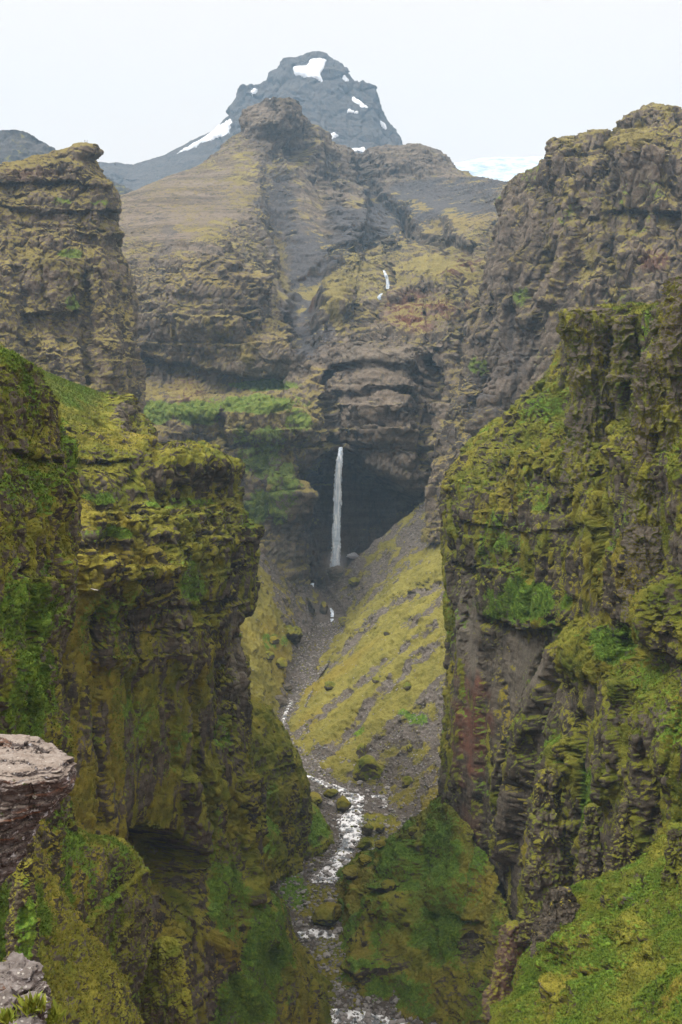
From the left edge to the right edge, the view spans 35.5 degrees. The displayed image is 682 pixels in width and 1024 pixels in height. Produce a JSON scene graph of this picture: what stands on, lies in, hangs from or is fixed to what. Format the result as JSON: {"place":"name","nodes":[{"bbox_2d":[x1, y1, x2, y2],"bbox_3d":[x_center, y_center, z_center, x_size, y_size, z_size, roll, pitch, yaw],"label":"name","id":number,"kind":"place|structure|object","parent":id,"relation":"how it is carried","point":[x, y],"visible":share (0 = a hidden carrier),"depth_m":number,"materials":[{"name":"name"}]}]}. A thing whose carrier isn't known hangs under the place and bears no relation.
{"place":"outdoors","nodes":[
{"label":"outdoors","id":0,"kind":"place"},
{"bbox_2d":[17,997,55,1023],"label":"rock outcrop","id":1,"kind":"object","parent":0,"point":[42,1021],"visible":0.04,"depth_m":10.26,"materials":[{"name":"grey stone"}]},
{"bbox_2d":[0,1006,19,1023],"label":"leafy plant","id":2,"kind":"object","parent":1,"relation":"on","point":[7,1016],"visible":1,"depth_m":9.38,"materials":[{"name":"green plant"}]},
{"bbox_2d":[0,987,20,1023],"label":"rock","id":3,"kind":"object","parent":1,"relation":"on","point":[7,997],"visible":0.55,"depth_m":9.77,"materials":[{"name":"grey stone"}]},
{"bbox_2d":[0,951,44,997],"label":"rock","id":4,"kind":"object","parent":1,"relation":"on","point":[20,974],"visible":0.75,"depth_m":10.28,"materials":[{"name":"grey stone"}]},
{"bbox_2d":[9,1015,42,1023],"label":"rock","id":5,"kind":"object","parent":1,"relation":"on","point":[28,1020],"visible":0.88,"depth_m":9.63,"materials":[{"name":"grey stone"}]},
{"bbox_2d":[11,990,49,1017],"bbox_3d":[-2.869,4.468,9.756,0.398,0.190,0.358,0,5,0],"label":"leafy plant","id":6,"kind":"object","parent":5,"relation":"on","point":[30,1003],"visible":1,"depth_m":9.72,"materials":[{"name":"green plant"}]},
{"bbox_2d":[31,981,50,995],"bbox_3d":[-2.923,4.607,10.298,0.238,0.209,0.226,4,6,38],"label":"rock","id":7,"kind":"object","parent":1,"relation":"on","point":[42,986],"visible":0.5,"depth_m":10.24,"materials":[{"name":"grey stone"}]},
{"bbox_2d":[36,1003,50,1019],"bbox_3d":[-2.821,4.712,10.105,0.158,0.163,0.128,-2,5,-24],"label":"rock","id":8,"kind":"object","parent":1,"relation":"on","point":[42,1015],"visible":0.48,"depth_m":10.06,"materials":[{"name":"grey stone"}]},
{"bbox_2d":[21,991,50,1013],"bbox_3d":[-2.865,4.609,9.983,0.293,0.194,0.232,0,5,0],"label":"rock","id":9,"kind":"object","parent":8,"relation":"on","point":[48,1006],"visible":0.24,"depth_m":9.99,"materials":[{"name":"grey stone"}]},
{"bbox_2d":[45,996,66,1023],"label":"leafy plant","id":10,"kind":"object","parent":1,"relation":"on","point":[54,1016],"visible":0.77,"depth_m":10.45,"materials":[{"name":"green plant"}]},
{"bbox_2d":[0,734,76,885],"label":"rock ledge","id":11,"kind":"object","parent":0,"point":[37,778],"visible":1,"depth_m":13.61,"materials":[{"name":"stone"}]},
{"bbox_2d":[0,351,81,890],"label":"canyon wall","id":12,"kind":"structure","parent":0,"point":[55,559],"depth_m":180.11,"materials":[{"name":"green plant"}]},
{"bbox_2d":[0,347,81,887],"bbox_3d":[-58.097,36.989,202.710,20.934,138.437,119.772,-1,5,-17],"label":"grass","id":13,"kind":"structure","parent":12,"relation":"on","point":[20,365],"depth_m":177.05,"materials":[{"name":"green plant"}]},
{"bbox_2d":[0,129,133,194],"bbox_3d":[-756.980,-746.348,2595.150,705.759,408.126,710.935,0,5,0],"label":"hill","id":14,"kind":"structure","parent":0,"point":[15,144],"depth_m":2607.35,"materials":[{"name":"grey stone"}]},
{"bbox_2d":[0,835,142,1023],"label":"rock spur","id":15,"kind":"structure","parent":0,"point":[72,1018],"depth_m":159.36,"materials":[{"name":"green stone"}]},
{"bbox_2d":[2,841,40,962],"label":"rock pillar","id":16,"kind":"object","parent":15,"relation":"on","point":[21,926],"visible":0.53,"depth_m":132.64,"materials":[{"name":"green plant"}]},
{"bbox_2d":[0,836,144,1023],"bbox_3d":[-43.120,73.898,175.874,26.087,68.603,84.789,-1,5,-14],"label":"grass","id":17,"kind":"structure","parent":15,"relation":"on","point":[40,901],"depth_m":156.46,"materials":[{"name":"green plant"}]},
{"bbox_2d":[0,142,145,412],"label":"back cliff","id":18,"kind":"structure","parent":0,"point":[69,306],"depth_m":840.80,"materials":[{"name":"brown stone"}]},
{"bbox_2d":[60,829,152,1011],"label":"rock spur","id":19,"kind":"structure","parent":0,"point":[142,917],"depth_m":223.07,"materials":[{"name":"green stone"}]},
{"bbox_2d":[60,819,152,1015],"bbox_3d":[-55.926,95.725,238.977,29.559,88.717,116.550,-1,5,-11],"label":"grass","id":20,"kind":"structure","parent":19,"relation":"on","point":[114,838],"depth_m":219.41,"materials":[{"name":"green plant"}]},
{"bbox_2d":[139,936,193,1023],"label":"rock pillar","id":21,"kind":"object","parent":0,"point":[165,992],"visible":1,"depth_m":216.16,"materials":[{"name":"green plant"}]},
{"bbox_2d":[0,343,336,1023],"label":"canyon wall","id":22,"kind":"structure","parent":0,"point":[233,699],"depth_m":378.92,"materials":[{"name":"stone"}]},
{"bbox_2d":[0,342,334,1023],"bbox_3d":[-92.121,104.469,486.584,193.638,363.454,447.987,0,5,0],"label":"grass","id":23,"kind":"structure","parent":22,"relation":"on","point":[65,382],"depth_m":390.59,"materials":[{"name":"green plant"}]},
{"bbox_2d":[98,51,402,189],"bbox_3d":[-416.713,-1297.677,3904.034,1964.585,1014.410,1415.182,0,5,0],"label":"mountain peak","id":24,"kind":"structure","parent":0,"point":[326,103],"depth_m":4084.85,"materials":[{"name":"grey stone"}]},
{"bbox_2d":[177,119,232,153],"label":"snow patch","id":25,"kind":"object","parent":24,"relation":"on","point":[222,129],"visible":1,"depth_m":4143.75,"materials":[{"name":"white snow"}]},
{"bbox_2d":[293,58,326,81],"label":"snow patch","id":26,"kind":"object","parent":24,"relation":"on","point":[314,67],"visible":1,"depth_m":4089.96,"materials":[{"name":"white snow"}]},
{"bbox_2d":[352,147,364,151],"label":"snow patch","id":27,"kind":"object","parent":24,"relation":"on","point":[361,149],"visible":0.59,"depth_m":3873.41,"materials":[{"name":"white snow"}]},
{"bbox_2d":[352,97,366,107],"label":"snow patch","id":28,"kind":"object","parent":24,"relation":"on","point":[358,101],"visible":1,"depth_m":4085.86,"materials":[{"name":"white snow"}]},
{"bbox_2d":[380,120,386,129],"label":"snow patch","id":29,"kind":"object","parent":24,"relation":"on","point":[383,124],"visible":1,"depth_m":4125.39,"materials":[{"name":"white snow"}]},
{"bbox_2d":[263,815,287,886],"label":"mossy mound","id":30,"kind":"object","parent":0,"point":[275,855],"visible":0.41,"depth_m":499.30,"materials":[{"name":"green plant"}]},
{"bbox_2d":[240,551,320,717],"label":"scree slope","id":31,"kind":"structure","parent":0,"point":[267,683],"depth_m":919.80,"materials":[{"name":"green plant"}]},
{"bbox_2d":[265,651,274,659],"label":"boulder","id":32,"kind":"object","parent":31,"relation":"on","point":[271,655],"visible":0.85,"depth_m":852.96,"materials":[{"name":"green plant"}]},
{"bbox_2d":[269,636,279,643],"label":"boulder","id":33,"kind":"object","parent":31,"relation":"on","point":[274,640],"visible":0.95,"depth_m":890.12,"materials":[{"name":"green plant"}]},
{"bbox_2d":[241,557,319,709],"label":"scree","id":34,"kind":"structure","parent":31,"relation":"on","point":[307,608],"depth_m":1023.04,"materials":[{"name":"stone"}]},
{"bbox_2d":[275,657,287,667],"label":"boulder","id":35,"kind":"object","parent":31,"relation":"on","point":[281,662],"visible":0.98,"depth_m":872.60,"materials":[{"name":"green plant"}]},
{"bbox_2d":[283,683,292,690],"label":"boulder","id":36,"kind":"object","parent":31,"relation":"on","point":[288,686],"visible":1,"depth_m":861.02,"materials":[{"name":"grey stone"}]},
{"bbox_2d":[284,625,302,643],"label":"boulder","id":37,"kind":"object","parent":31,"relation":"on","point":[294,634],"visible":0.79,"depth_m":942.54,"materials":[{"name":"stone"}]},
{"bbox_2d":[250,695,312,882],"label":"mossy mound","id":38,"kind":"object","parent":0,"point":[278,764],"visible":0.61,"depth_m":562.97,"materials":[{"name":"green plant"}]},
{"bbox_2d":[119,96,507,587],"bbox_3d":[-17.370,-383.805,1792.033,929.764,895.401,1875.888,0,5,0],"label":"mountain slope","id":39,"kind":"structure","parent":0,"point":[285,354],"depth_m":1280.34,"materials":[{"name":"brown stone"}]},
{"bbox_2d":[330,447,342,566],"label":"waterfall","id":40,"kind":"structure","parent":39,"relation":"on","point":[336,540],"depth_m":1129.49,"materials":[{"name":"liquid"}]},
{"bbox_2d":[346,552,358,558],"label":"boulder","id":41,"kind":"object","parent":39,"relation":"on","point":[353,555],"visible":0.9,"depth_m":1202.74,"materials":[{"name":"grey stone"}]},
{"bbox_2d":[383,270,389,288],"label":"cascade","id":42,"kind":"object","parent":39,"relation":"on","point":[387,280],"visible":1,"depth_m":1414.08,"materials":[{"name":"liquid"}]},
{"bbox_2d":[0,0,681,163],"label":"sky","id":43,"kind":"structure","parent":0,"point":[137,80],"materials":[{"name":"white"}]},
{"bbox_2d":[282,702,404,1023],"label":"stream","id":44,"kind":"structure","parent":0,"point":[349,836],"depth_m":588.64,"materials":[{"name":"liquid"}]},
{"bbox_2d":[269,581,440,1023],"bbox_3d":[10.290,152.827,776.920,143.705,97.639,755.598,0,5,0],"label":"river bed","id":45,"kind":"object","parent":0,"point":[334,604],"visible":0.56,"depth_m":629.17,"materials":[{"name":"grey gravel"}]},
{"bbox_2d":[274,694,286,706],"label":"boulder","id":46,"kind":"object","parent":45,"relation":"on","point":[281,699],"visible":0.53,"depth_m":829.59,"materials":[{"name":"grey stone"}]},
{"bbox_2d":[295,921,301,926],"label":"stone","id":47,"kind":"object","parent":45,"relation":"on","point":[298,923],"visible":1,"depth_m":519.49,"materials":[{"name":"grey stone"}]},
{"bbox_2d":[310,792,321,805],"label":"boulder","id":48,"kind":"object","parent":45,"relation":"on","point":[316,798],"visible":0.78,"depth_m":636.72,"materials":[{"name":"green plant"}]},
{"bbox_2d":[306,802,334,858],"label":"mossy mound","id":49,"kind":"object","parent":45,"relation":"on","point":[320,839],"visible":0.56,"depth_m":589.28,"materials":[{"name":"green plant"}]},
{"bbox_2d":[319,601,327,613],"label":"boulder","id":50,"kind":"object","parent":45,"relation":"on","point":[323,609],"visible":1,"depth_m":1063.40,"materials":[{"name":"grey stone"}]},
{"bbox_2d":[311,901,341,925],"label":"boulder","id":51,"kind":"object","parent":45,"relation":"on","point":[327,913],"visible":1,"depth_m":518.62,"materials":[{"name":"green plant"}]},
{"bbox_2d":[323,952,330,957],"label":"stone","id":52,"kind":"object","parent":45,"relation":"on","point":[325,954],"visible":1,"depth_m":495.36,"materials":[{"name":"grey stone"}]},
{"bbox_2d":[323,789,338,797],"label":"boulder","id":53,"kind":"object","parent":45,"relation":"on","point":[329,793],"visible":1,"depth_m":652.49,"materials":[{"name":"green plant"}]},
{"bbox_2d":[336,795,350,812],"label":"boulder","id":54,"kind":"object","parent":45,"relation":"on","point":[343,804],"visible":1,"depth_m":633.17,"materials":[{"name":"green plant"}]},
{"bbox_2d":[356,837,371,850],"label":"boulder","id":55,"kind":"object","parent":45,"relation":"on","point":[365,843],"visible":0.98,"depth_m":588.21,"materials":[{"name":"green plant"}]},
{"bbox_2d":[363,1018,370,1022],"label":"stone","id":56,"kind":"object","parent":45,"relation":"on","point":[366,1020],"visible":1,"depth_m":451.90,"materials":[{"name":"grey stone"}]},
{"bbox_2d":[361,825,373,835],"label":"boulder","id":57,"kind":"object","parent":45,"relation":"on","point":[367,830],"visible":1,"depth_m":602.85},
{"bbox_2d":[365,1012,370,1017],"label":"stone","id":58,"kind":"object","parent":45,"relation":"on","point":[367,1014],"visible":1,"depth_m":454.39,"materials":[{"name":"grey stone"}]},
{"bbox_2d":[376,824,384,833],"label":"boulder","id":59,"kind":"object","parent":45,"relation":"on","point":[380,828],"visible":1,"depth_m":605.93,"materials":[{"name":"stone"}]},
{"bbox_2d":[335,796,516,1023],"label":"mossy mound","id":60,"kind":"object","parent":45,"relation":"on","point":[363,974],"visible":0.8,"depth_m":471.63,"materials":[{"name":"green plant"}]},
{"bbox_2d":[342,864,359,879],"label":"boulder","id":61,"kind":"object","parent":60,"relation":"on","point":[350,872],"visible":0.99,"depth_m":528.61,"materials":[{"name":"green plant"}]},
{"bbox_2d":[358,854,371,865],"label":"boulder","id":62,"kind":"object","parent":60,"relation":"on","point":[364,859],"visible":1,"depth_m":529.19,"materials":[{"name":"green plant"}]},
{"bbox_2d":[375,839,385,848],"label":"boulder","id":63,"kind":"object","parent":60,"relation":"on","point":[380,843],"visible":0.99,"depth_m":522.66,"materials":[{"name":"green plant"}]},
{"bbox_2d":[380,879,395,891],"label":"boulder","id":64,"kind":"object","parent":60,"relation":"on","point":[387,885],"visible":1,"depth_m":497.47,"materials":[{"name":"green plant"}]},
{"bbox_2d":[407,827,416,835],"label":"boulder","id":65,"kind":"object","parent":60,"relation":"on","point":[412,831],"visible":1,"depth_m":518.18,"materials":[{"name":"green plant"}]},
{"bbox_2d":[287,501,446,809],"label":"scree slope","id":66,"kind":"structure","parent":0,"point":[366,655],"depth_m":765.93,"materials":[{"name":"green plant"}]},
{"bbox_2d":[324,681,335,690],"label":"boulder","id":67,"kind":"object","parent":66,"relation":"on","point":[329,685],"visible":1,"depth_m":793.06,"materials":[{"name":"green plant"}]},
{"bbox_2d":[326,565,345,580],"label":"boulder","id":68,"kind":"object","parent":66,"relation":"on","point":[336,572],"visible":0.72,"depth_m":1123.50,"materials":[{"name":"grey stone"}]},
{"bbox_2d":[338,617,349,625],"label":"boulder","id":69,"kind":"object","parent":66,"relation":"on","point":[342,620],"visible":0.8,"depth_m":1016.32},
{"bbox_2d":[348,577,359,586],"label":"boulder","id":70,"kind":"object","parent":66,"relation":"on","point":[353,581],"visible":1,"depth_m":1080.66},
{"bbox_2d":[356,743,366,758],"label":"boulder","id":71,"kind":"object","parent":66,"relation":"on","point":[361,751],"visible":0.79,"depth_m":687.96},
{"bbox_2d":[290,501,444,807],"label":"scree","id":72,"kind":"structure","parent":66,"relation":"on","point":[426,778],"depth_m":729.12,"materials":[{"name":"stone"}]},
{"bbox_2d":[352,755,382,780],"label":"boulder","id":73,"kind":"object","parent":66,"relation":"on","point":[366,767],"visible":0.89,"depth_m":669.57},
{"bbox_2d":[372,676,379,682],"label":"boulder","id":74,"kind":"object","parent":66,"relation":"on","point":[375,679],"visible":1,"depth_m":738.08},
{"bbox_2d":[403,682,410,690],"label":"boulder","id":75,"kind":"object","parent":66,"relation":"on","point":[407,686],"visible":1,"depth_m":709.67,"materials":[{"name":"stone"}]},
{"bbox_2d":[402,776,413,787],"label":"boulder","id":76,"kind":"object","parent":66,"relation":"on","point":[407,781],"visible":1,"depth_m":648.46,"materials":[{"name":"green plant"}]},
{"bbox_2d":[406,744,412,752],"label":"boulder","id":77,"kind":"object","parent":66,"relation":"on","point":[409,747],"visible":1,"depth_m":669.20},
{"bbox_2d":[454,156,543,181],"bbox_3d":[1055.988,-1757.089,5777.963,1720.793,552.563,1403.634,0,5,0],"label":"glacier","id":78,"kind":"object","parent":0,"point":[504,169],"visible":0.09,"depth_m":5878.89,"materials":[{"name":"white snow"}]},
{"bbox_2d":[420,102,681,542],"bbox_3d":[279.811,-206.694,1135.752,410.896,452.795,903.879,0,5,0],"label":"back cliff","id":79,"kind":"structure","parent":0,"point":[591,217],"depth_m":959.23,"materials":[{"name":"stone"}]},
{"bbox_2d":[437,302,681,952],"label":"canyon wall","id":80,"kind":"structure","parent":0,"point":[477,652],"depth_m":406.89,"materials":[{"name":"green plant"}]},
{"bbox_2d":[479,920,527,1019],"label":"rock fin","id":81,"kind":"object","parent":80,"relation":"on","point":[509,951],"visible":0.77,"depth_m":354.56,"materials":[{"name":"brown stone"}]},
{"bbox_2d":[517,767,574,941],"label":"rock fin","id":82,"kind":"object","parent":80,"relation":"on","point":[549,863],"visible":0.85,"depth_m":341.52,"materials":[{"name":"stone"}]},
{"bbox_2d":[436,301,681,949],"bbox_3d":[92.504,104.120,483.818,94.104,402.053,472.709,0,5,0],"label":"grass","id":83,"kind":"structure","parent":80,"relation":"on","point":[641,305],"depth_m":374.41,"materials":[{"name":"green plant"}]},
{"bbox_2d":[556,305,616,497],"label":"rock tower","id":84,"kind":"structure","parent":80,"relation":"on","point":[585,333],"depth_m":392.74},
{"bbox_2d":[573,803,603,884],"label":"rock fin","id":85,"kind":"object","parent":80,"relation":"on","point":[590,862],"visible":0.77,"depth_m":311.83,"materials":[{"name":"grey stone"}]},
{"bbox_2d":[603,784,640,872],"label":"rock fin","id":86,"kind":"object","parent":80,"relation":"on","point":[622,851],"visible":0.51,"depth_m":287.18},
{"bbox_2d":[605,314,639,381],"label":"rock tower","id":87,"kind":"structure","parent":80,"relation":"on","point":[624,353],"depth_m":377.15,"materials":[{"name":"stone"}]},
{"bbox_2d":[617,350,665,622],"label":"rock tower","id":88,"kind":"structure","parent":80,"relation":"on","point":[641,545],"depth_m":301.83,"materials":[{"name":"stone"}]},
{"bbox_2d":[649,275,681,452],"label":"rock tower","id":89,"kind":"structure","parent":80,"relation":"on","point":[665,326],"depth_m":299.60,"materials":[{"name":"stone"}]},
{"bbox_2d":[488,834,681,1023],"bbox_3d":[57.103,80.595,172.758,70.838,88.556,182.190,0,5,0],"label":"grass slope","id":90,"kind":"structure","parent":0,"point":[545,989],"depth_m":197.70,"materials":[{"name":"green plant"}]},
{"bbox_2d":[527,886,579,957],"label":"rock stub","id":91,"kind":"object","parent":90,"relation":"on","point":[561,905],"visible":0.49,"depth_m":226.25,"materials":[{"name":"grey stone"}]},
{"bbox_2d":[660,821,681,892],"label":"rock stub","id":92,"kind":"object","parent":90,"relation":"on","point":[672,871],"visible":0.93,"depth_m":203.86,"materials":[{"name":"green plant"}]}
]}

